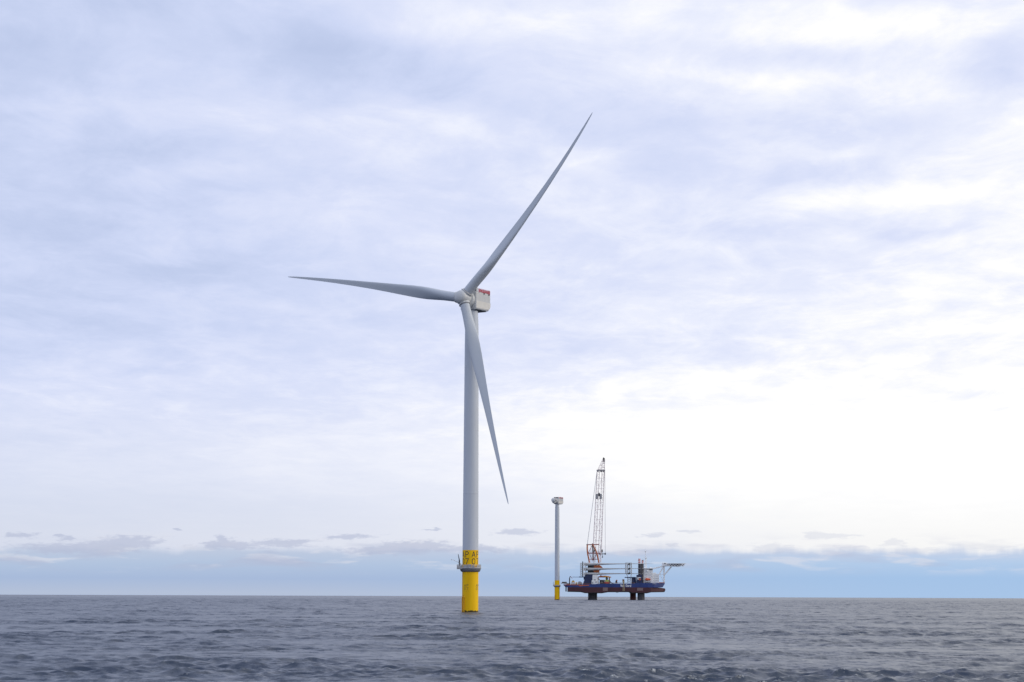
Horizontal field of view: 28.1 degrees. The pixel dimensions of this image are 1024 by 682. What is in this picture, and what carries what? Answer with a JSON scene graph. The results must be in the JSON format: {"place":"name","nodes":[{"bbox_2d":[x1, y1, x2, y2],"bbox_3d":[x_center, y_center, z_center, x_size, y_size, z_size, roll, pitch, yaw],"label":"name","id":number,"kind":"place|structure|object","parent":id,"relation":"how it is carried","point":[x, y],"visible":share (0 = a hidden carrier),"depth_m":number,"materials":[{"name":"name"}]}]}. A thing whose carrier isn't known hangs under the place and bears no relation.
{"place":"outdoors","nodes":[
{"label":"outdoors","id":0,"kind":"place"},
{"bbox_2d":[0,595,1023,681],"bbox_3d":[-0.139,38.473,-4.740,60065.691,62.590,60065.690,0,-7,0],"label":"sea","id":1,"kind":"structure","parent":0,"point":[151,638],"depth_m":366.06,"materials":[{"name":"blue liquid"}]},
{"bbox_2d":[290,112,592,611],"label":"wind turbine","id":2,"kind":"object","parent":1,"relation":"in","point":[471,300],"visible":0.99,"depth_m":903.14,"materials":[{"name":"white paint"}]},
{"bbox_2d":[551,497,562,599],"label":"wind turbine","id":3,"kind":"object","parent":1,"relation":"in","point":[556,501],"visible":0.99,"depth_m":2873.57,"materials":[{"name":"white metal"}]},
{"bbox_2d":[561,457,685,599],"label":"jack up ship","id":4,"kind":"object","parent":1,"relation":"on","point":[643,584],"visible":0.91,"depth_m":2868.05,"materials":[{"name":"paint"}]},
{"bbox_2d":[579,561,585,579],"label":"blade rack","id":5,"kind":"object","parent":4,"relation":"attached to","point":[583,569],"visible":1,"depth_m":2864.71,"materials":[{"name":"metal"}]},
{"bbox_2d":[592,575,597,583],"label":"deck house","id":6,"kind":"structure","parent":4,"relation":"on","point":[594,579],"depth_m":2862.77,"materials":[{"name":"metal"}]},
{"bbox_2d":[586,563,643,565],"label":"turbine blade","id":7,"kind":"object","parent":4,"relation":"on","point":[589,564],"visible":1,"depth_m":2867.56,"materials":[{"name":"metal"}]},
{"bbox_2d":[586,572,646,574],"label":"turbine blade","id":8,"kind":"object","parent":4,"relation":"on","point":[594,573],"visible":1,"depth_m":2865.91,"materials":[{"name":"metal"}]},
{"bbox_2d":[586,568,652,570],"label":"turbine blade","id":9,"kind":"object","parent":4,"relation":"on","point":[588,569],"visible":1,"depth_m":2866.66,"materials":[{"name":"metal"}]},
{"bbox_2d":[625,563,634,582],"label":"blade rack","id":10,"kind":"object","parent":4,"relation":"on","point":[627,569],"visible":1,"depth_m":2864.26,"materials":[{"name":"metal"}]},
{"bbox_2d":[0,0,1023,597],"label":"sky","id":11,"kind":"structure","parent":0,"point":[772,278],"materials":[{"name":"white"}]}
]}

